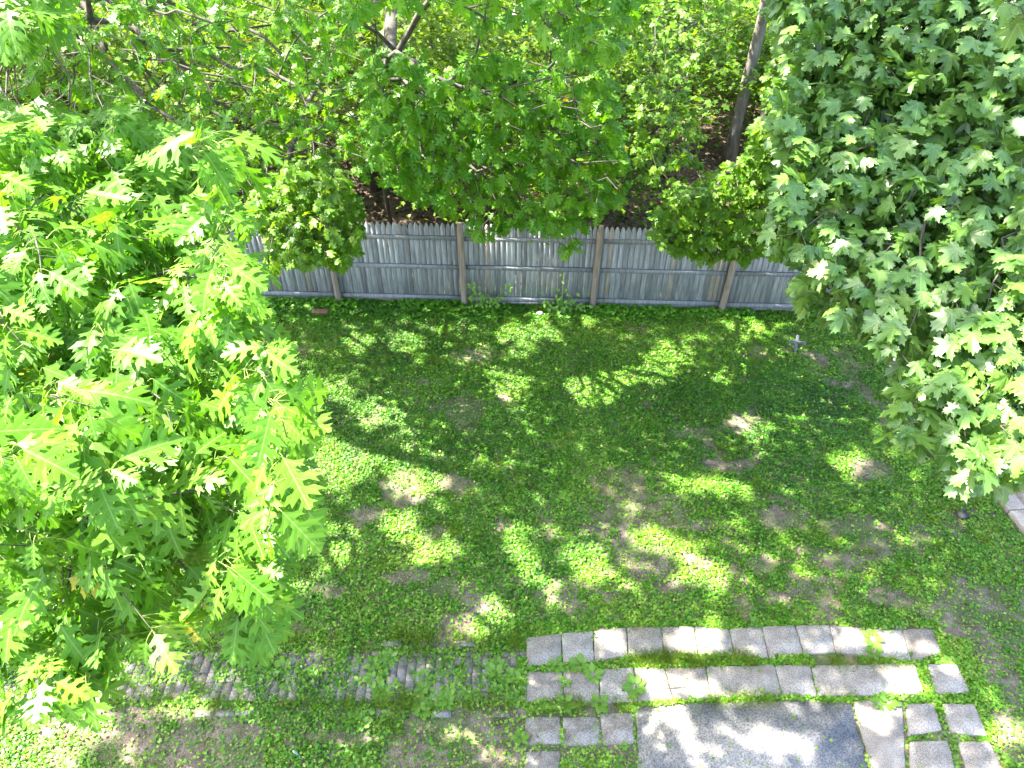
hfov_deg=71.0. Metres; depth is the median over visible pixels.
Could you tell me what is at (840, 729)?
patio pad
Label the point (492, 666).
broadleaf weed
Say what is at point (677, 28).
sapling
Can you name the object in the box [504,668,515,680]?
broadleaf weed
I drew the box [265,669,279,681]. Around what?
broadleaf weed
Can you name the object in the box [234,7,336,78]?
sapling
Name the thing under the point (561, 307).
climbing plant
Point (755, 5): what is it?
sapling
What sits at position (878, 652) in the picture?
broadleaf weed
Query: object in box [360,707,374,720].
broadleaf weed
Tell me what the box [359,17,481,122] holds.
sapling
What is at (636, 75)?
sapling
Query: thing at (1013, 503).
edging block
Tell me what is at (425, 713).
broadleaf weed
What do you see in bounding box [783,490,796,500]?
broadleaf weed
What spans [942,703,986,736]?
paving slab
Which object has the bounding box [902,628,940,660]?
paving slab
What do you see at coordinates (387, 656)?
broadleaf weed
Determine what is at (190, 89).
red oak
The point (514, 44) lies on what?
sapling
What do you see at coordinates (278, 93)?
sapling
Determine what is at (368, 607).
broadleaf weed
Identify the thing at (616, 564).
dry litter
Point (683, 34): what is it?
maple tree
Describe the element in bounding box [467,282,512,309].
climbing plant
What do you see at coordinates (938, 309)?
maple tree
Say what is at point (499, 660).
broadleaf weed
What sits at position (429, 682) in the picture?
broadleaf weed
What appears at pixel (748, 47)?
sapling
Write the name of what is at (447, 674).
broadleaf weed
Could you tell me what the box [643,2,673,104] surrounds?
woodland tree
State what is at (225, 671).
broadleaf weed
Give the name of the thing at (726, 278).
wooden fence
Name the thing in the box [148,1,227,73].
sapling
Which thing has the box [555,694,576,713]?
broadleaf weed
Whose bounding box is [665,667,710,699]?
paving slab
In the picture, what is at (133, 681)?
broadleaf weed
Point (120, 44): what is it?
sapling
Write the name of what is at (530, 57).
sapling
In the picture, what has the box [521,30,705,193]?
sapling
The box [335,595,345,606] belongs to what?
broadleaf weed
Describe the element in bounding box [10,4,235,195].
sapling
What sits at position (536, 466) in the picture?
broadleaf weed
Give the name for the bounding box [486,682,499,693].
broadleaf weed
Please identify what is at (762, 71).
sapling
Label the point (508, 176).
red oak
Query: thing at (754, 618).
broadleaf weed
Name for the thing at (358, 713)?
broadleaf weed
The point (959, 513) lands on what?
stone
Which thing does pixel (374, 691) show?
broadleaf weed
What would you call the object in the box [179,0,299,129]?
sapling
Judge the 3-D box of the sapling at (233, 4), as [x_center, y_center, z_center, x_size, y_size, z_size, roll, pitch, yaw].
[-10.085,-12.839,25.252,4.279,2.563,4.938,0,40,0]
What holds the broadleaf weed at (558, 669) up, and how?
on the ground at (238, 729)
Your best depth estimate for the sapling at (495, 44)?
21.77 m
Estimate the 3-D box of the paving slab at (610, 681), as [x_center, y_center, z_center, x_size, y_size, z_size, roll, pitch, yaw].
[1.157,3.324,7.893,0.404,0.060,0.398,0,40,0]
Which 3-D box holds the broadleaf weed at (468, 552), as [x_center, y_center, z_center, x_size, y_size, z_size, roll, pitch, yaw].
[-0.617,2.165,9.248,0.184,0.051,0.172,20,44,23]
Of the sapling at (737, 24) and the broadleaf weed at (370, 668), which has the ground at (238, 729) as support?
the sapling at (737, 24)
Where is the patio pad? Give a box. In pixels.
[636,699,866,767]
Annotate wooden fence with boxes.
[192,222,831,311]
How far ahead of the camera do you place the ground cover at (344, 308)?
9.76 m
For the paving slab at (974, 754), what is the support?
on the ground at (238, 729)
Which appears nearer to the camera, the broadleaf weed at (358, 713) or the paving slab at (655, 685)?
the broadleaf weed at (358, 713)
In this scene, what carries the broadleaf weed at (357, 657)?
on the ground at (238, 729)
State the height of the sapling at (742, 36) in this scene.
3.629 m
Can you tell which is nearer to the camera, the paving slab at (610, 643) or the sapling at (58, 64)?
the paving slab at (610, 643)
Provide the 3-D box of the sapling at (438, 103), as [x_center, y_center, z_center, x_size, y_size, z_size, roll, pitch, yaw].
[-2.112,-5.619,15.988,4.950,3.409,4.957,-33,50,-33]
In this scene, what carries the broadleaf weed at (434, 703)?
on the ground at (238, 729)
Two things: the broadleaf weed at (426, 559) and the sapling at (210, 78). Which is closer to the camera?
the broadleaf weed at (426, 559)
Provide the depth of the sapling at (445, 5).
26.45 m
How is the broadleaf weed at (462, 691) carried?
on the brick path
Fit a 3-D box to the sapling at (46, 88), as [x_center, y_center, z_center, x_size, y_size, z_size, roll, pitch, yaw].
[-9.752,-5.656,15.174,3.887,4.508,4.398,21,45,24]
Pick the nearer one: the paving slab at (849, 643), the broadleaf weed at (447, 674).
the broadleaf weed at (447, 674)
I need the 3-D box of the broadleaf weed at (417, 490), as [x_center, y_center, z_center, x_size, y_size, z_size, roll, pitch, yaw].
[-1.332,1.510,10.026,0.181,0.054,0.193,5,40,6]
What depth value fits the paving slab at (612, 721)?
7.53 m
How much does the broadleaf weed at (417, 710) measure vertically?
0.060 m
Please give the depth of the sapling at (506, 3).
21.88 m
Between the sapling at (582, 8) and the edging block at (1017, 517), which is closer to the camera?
the edging block at (1017, 517)
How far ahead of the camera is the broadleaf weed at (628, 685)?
7.84 m
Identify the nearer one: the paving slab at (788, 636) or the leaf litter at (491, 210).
the paving slab at (788, 636)
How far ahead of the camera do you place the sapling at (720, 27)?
21.38 m
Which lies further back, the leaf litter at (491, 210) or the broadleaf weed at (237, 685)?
the leaf litter at (491, 210)
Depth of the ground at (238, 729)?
9.32 m
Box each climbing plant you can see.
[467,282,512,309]
[542,274,592,313]
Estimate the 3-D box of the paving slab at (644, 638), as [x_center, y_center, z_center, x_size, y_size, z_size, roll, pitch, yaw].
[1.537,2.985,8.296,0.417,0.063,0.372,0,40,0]
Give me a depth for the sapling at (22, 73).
15.26 m
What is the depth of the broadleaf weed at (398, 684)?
7.87 m
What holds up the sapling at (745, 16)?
on the ground at (238, 729)
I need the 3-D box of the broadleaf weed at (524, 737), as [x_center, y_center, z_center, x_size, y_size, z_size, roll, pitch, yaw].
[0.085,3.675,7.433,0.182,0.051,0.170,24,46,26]
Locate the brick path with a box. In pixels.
[0,640,526,717]
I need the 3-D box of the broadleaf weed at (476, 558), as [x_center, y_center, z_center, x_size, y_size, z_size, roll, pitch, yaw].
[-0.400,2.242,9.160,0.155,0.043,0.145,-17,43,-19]
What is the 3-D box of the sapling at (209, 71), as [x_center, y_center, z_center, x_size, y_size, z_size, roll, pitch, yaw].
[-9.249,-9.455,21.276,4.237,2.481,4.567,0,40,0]
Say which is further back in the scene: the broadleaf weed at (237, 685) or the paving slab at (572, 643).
the paving slab at (572, 643)
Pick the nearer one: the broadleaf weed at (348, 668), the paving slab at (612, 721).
the paving slab at (612, 721)
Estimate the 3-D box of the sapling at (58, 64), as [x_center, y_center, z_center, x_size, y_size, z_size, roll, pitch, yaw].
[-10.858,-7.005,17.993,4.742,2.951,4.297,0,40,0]
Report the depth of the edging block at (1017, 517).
9.59 m
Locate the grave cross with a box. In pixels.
[789,335,805,353]
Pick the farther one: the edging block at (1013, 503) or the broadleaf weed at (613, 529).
the edging block at (1013, 503)
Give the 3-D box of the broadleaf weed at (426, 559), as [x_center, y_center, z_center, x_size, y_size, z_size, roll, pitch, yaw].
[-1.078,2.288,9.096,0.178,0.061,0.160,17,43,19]
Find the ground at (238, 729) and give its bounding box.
[0,1,1023,767]
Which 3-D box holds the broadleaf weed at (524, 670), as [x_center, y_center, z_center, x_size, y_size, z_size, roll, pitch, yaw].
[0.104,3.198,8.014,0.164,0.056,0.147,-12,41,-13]
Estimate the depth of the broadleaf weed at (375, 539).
9.35 m
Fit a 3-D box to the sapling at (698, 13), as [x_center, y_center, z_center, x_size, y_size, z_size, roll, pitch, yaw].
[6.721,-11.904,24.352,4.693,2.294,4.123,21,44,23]
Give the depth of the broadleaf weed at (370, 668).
8.05 m
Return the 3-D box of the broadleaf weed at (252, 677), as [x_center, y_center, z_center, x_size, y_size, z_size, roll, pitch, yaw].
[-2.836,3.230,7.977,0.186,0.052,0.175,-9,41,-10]
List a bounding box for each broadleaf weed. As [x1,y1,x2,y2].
[128,678,137,687]
[222,665,235,674]
[234,680,247,693]
[248,670,263,679]
[252,672,262,684]
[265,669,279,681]
[273,656,290,670]
[279,680,290,690]
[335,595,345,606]
[336,646,347,657]
[341,710,352,724]
[345,663,357,674]
[349,676,361,686]
[351,654,361,665]
[353,710,363,722]
[353,716,372,731]
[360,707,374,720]
[362,604,372,613]
[362,670,380,687]
[363,655,382,672]
[369,536,381,548]
[370,680,386,698]
[372,683,394,700]
[377,650,388,661]
[379,668,388,680]
[381,659,394,669]
[381,709,393,722]
[382,651,399,664]
[389,677,401,689]
[398,595,411,607]
[409,486,422,497]
[410,698,425,712]
[413,699,431,720]
[414,680,430,694]
[414,694,427,706]
[419,669,429,681]
[421,558,432,568]
[426,698,438,709]
[427,674,436,684]
[430,684,443,698]
[430,693,438,706]
[435,688,454,706]
[438,687,455,703]
[438,692,454,709]
[441,671,450,676]
[443,682,458,699]
[458,687,472,700]
[459,545,469,555]
[474,554,483,563]
[478,464,487,472]
[485,662,503,676]
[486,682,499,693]
[492,495,500,503]
[493,656,507,669]
[496,676,507,685]
[502,667,521,684]
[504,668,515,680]
[505,691,525,707]
[506,667,520,681]
[510,727,528,744]
[515,664,526,674]
[528,464,539,472]
[539,697,546,709]
[548,656,564,673]
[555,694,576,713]
[558,676,571,686]
[559,489,571,500]
[568,652,588,671]
[581,662,604,684]
[589,694,607,713]
[595,452,608,462]
[608,527,618,535]
[620,740,628,750]
[621,672,645,701]
[750,616,760,627]
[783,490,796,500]
[861,628,884,648]
[866,645,882,659]
[870,696,884,710]
[879,691,901,710]
[941,655,953,664]
[966,581,976,588]
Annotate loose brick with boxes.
[311,308,328,314]
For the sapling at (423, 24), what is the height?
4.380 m
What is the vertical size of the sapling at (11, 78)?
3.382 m
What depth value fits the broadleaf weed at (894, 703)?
7.72 m
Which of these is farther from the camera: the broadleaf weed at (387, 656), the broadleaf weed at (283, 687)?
the broadleaf weed at (387, 656)
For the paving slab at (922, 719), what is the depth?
7.58 m
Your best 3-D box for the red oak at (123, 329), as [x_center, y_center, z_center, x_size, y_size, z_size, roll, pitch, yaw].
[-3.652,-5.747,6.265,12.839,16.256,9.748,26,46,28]
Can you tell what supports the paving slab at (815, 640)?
on the ground at (238, 729)
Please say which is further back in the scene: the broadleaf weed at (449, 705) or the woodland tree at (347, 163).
the woodland tree at (347, 163)
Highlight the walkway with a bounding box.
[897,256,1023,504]
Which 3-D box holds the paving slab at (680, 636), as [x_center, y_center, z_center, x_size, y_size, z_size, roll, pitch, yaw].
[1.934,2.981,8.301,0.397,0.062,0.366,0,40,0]
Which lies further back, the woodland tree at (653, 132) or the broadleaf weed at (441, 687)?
the woodland tree at (653, 132)
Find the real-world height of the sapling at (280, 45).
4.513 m
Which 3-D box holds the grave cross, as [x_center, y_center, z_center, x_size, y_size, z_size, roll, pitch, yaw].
[4.941,-0.673,12.459,0.299,0.336,0.166,0,40,0]
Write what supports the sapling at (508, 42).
on the ground at (238, 729)
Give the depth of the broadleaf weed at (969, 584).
8.85 m
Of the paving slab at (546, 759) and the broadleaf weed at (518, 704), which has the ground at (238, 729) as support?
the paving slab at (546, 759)
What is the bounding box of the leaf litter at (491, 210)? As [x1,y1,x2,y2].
[1,0,935,291]
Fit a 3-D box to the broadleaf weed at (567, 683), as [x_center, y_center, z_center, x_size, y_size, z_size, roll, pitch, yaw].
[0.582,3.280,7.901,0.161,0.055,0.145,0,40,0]
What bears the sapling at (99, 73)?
on the ground at (238, 729)
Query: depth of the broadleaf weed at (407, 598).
8.69 m
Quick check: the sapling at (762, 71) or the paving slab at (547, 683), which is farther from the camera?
the sapling at (762, 71)
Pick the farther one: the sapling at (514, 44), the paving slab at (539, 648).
the sapling at (514, 44)
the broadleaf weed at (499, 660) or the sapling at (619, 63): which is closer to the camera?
the broadleaf weed at (499, 660)
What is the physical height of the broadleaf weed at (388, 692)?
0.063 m
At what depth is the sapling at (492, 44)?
20.19 m
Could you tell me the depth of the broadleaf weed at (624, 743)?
7.38 m
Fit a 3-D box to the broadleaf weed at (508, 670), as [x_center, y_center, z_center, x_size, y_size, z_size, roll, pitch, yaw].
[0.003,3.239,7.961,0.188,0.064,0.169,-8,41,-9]
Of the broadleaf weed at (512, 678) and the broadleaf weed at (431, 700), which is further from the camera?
the broadleaf weed at (512, 678)
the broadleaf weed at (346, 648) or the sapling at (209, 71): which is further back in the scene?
the sapling at (209, 71)
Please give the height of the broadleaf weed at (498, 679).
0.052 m
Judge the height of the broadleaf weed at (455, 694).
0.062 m
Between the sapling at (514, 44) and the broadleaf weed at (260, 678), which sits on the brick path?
the broadleaf weed at (260, 678)
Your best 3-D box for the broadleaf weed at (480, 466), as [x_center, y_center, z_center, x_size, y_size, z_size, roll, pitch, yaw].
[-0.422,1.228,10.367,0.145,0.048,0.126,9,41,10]
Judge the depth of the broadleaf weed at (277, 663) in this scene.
8.07 m
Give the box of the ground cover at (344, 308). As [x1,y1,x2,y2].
[0,286,1023,767]
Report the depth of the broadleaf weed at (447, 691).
7.78 m
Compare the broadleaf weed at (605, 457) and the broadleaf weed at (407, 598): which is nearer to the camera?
the broadleaf weed at (407, 598)
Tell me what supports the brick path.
on the ground at (238, 729)
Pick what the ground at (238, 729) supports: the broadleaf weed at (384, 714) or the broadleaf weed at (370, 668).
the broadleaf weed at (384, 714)
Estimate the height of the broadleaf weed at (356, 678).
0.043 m
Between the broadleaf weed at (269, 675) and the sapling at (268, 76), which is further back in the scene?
the sapling at (268, 76)
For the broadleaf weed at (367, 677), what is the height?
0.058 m
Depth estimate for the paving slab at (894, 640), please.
8.25 m
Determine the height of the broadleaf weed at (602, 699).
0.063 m
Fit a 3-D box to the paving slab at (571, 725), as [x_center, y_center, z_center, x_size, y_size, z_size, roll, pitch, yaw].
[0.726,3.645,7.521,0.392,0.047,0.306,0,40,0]
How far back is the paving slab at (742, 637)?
8.28 m
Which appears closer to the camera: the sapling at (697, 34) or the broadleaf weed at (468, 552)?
the broadleaf weed at (468, 552)
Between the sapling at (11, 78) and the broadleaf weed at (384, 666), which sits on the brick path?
the broadleaf weed at (384, 666)
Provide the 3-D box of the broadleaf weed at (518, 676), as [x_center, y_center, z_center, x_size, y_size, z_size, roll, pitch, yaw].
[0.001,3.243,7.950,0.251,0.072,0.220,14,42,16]
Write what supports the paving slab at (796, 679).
on the ground at (238, 729)
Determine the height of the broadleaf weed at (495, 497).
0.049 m
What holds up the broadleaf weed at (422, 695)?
on the ground at (238, 729)
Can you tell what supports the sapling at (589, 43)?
on the ground at (238, 729)
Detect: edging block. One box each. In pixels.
[996,494,1023,514]
[1008,510,1023,536]
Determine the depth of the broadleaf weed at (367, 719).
7.55 m
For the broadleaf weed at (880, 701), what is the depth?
7.71 m
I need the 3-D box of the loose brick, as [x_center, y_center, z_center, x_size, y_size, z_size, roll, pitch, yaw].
[-3.587,-1.352,13.419,0.300,0.060,0.120,3,40,4]
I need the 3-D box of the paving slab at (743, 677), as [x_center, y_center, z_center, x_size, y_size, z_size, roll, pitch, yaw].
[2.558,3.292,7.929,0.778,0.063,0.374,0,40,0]
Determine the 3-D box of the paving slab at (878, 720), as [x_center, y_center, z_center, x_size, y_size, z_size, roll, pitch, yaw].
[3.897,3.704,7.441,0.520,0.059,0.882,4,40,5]
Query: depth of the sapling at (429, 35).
13.60 m
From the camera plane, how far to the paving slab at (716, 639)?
8.28 m
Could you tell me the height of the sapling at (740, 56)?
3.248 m
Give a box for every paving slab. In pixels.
[525,716,560,745]
[525,751,559,767]
[526,634,561,666]
[526,671,562,701]
[562,631,593,662]
[563,670,598,703]
[563,716,599,745]
[593,628,626,661]
[599,668,636,703]
[601,712,634,745]
[627,627,663,655]
[635,667,671,701]
[661,626,697,654]
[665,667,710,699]
[695,626,733,655]
[706,665,780,697]
[729,627,767,657]
[762,625,801,657]
[775,665,815,697]
[795,625,834,654]
[811,664,922,696]
[830,625,867,655]
[853,700,904,767]
[865,628,910,660]
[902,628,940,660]
[906,703,941,736]
[909,741,954,767]
[928,664,969,694]
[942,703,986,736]
[957,741,999,767]
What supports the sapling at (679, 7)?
on the ground at (238, 729)
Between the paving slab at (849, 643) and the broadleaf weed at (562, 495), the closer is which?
the paving slab at (849, 643)
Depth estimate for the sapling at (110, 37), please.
21.77 m
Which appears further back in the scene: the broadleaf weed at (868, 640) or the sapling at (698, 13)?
the sapling at (698, 13)
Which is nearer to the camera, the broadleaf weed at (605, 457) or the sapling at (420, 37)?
the broadleaf weed at (605, 457)
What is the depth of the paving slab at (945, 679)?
7.92 m
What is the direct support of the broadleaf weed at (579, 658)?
on the ground at (238, 729)
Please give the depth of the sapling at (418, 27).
21.29 m
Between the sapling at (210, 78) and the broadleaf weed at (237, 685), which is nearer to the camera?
the broadleaf weed at (237, 685)
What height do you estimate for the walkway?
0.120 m
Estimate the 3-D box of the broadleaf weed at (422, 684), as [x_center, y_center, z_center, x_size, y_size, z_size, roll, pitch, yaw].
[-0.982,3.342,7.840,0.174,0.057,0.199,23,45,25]
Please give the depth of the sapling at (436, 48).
17.27 m
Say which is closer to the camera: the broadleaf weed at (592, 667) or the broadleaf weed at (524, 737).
the broadleaf weed at (524, 737)
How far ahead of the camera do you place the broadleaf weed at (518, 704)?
7.75 m
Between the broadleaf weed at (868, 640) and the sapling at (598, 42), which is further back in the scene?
the sapling at (598, 42)
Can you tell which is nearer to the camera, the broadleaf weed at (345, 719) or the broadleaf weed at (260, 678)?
the broadleaf weed at (345, 719)
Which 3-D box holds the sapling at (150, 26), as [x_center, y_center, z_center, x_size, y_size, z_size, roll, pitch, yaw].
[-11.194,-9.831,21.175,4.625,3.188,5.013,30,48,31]
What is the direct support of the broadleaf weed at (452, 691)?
on the brick path
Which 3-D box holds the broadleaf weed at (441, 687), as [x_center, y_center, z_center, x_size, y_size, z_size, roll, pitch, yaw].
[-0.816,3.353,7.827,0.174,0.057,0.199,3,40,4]
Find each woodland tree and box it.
[241,2,381,186]
[642,1,702,129]
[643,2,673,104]
[648,0,747,134]
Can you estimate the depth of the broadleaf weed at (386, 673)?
7.97 m
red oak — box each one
[0,0,333,737]
[0,0,389,222]
[323,0,652,262]
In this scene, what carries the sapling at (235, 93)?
on the ground at (238, 729)
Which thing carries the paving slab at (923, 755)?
on the ground at (238, 729)
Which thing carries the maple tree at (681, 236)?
on the ground at (238, 729)
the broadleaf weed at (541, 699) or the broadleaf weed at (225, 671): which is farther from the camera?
the broadleaf weed at (225, 671)
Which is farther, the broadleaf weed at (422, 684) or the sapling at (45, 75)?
the sapling at (45, 75)
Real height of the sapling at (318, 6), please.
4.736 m
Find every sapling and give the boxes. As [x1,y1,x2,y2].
[0,3,107,117]
[0,30,120,108]
[0,34,157,120]
[0,60,62,107]
[0,65,27,108]
[2,37,181,109]
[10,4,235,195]
[41,15,182,118]
[64,5,152,76]
[70,0,325,183]
[75,0,160,76]
[77,0,266,129]
[111,63,332,196]
[134,16,258,105]
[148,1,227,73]
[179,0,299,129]
[202,0,278,38]
[209,35,337,151]
[213,0,384,167]
[221,0,419,205]
[234,4,377,110]
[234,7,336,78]
[283,8,489,228]
[307,1,459,166]
[312,48,537,199]
[314,0,468,91]
[354,7,469,58]
[358,0,494,126]
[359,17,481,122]
[397,17,519,88]
[407,0,646,209]
[434,0,481,34]
[438,0,526,58]
[443,32,540,63]
[461,3,667,246]
[461,20,601,86]
[467,43,628,147]
[481,54,767,228]
[494,3,707,118]
[499,0,667,71]
[514,22,681,102]
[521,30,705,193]
[588,1,743,146]
[623,15,773,146]
[635,0,738,73]
[637,0,760,71]
[649,0,709,34]
[649,0,743,69]
[653,0,770,118]
[688,0,777,123]
[690,1,773,75]
[696,0,774,134]
[714,30,773,72]
[716,35,773,116]
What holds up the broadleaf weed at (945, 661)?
on the ground at (238, 729)
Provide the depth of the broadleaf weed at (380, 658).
8.13 m
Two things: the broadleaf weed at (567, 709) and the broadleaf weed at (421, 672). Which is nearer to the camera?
the broadleaf weed at (567, 709)
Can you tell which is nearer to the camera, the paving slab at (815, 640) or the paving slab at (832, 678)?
the paving slab at (832, 678)
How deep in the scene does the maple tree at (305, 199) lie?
9.23 m
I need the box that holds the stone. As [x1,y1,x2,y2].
[956,510,968,518]
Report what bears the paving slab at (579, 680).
on the ground at (238, 729)
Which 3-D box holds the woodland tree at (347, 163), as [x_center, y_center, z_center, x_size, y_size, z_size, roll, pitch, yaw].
[-3.989,-7.420,15.312,3.565,7.126,2.884,0,40,0]
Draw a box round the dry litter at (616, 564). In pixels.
[2,310,1023,767]
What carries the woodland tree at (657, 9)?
on the ground at (238, 729)
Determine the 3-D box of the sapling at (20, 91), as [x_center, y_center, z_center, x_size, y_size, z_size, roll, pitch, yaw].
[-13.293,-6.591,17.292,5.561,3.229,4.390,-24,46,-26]
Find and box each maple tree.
[245,1,381,276]
[620,0,748,206]
[645,0,811,269]
[754,0,1023,505]
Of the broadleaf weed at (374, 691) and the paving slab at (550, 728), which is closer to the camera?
the paving slab at (550, 728)

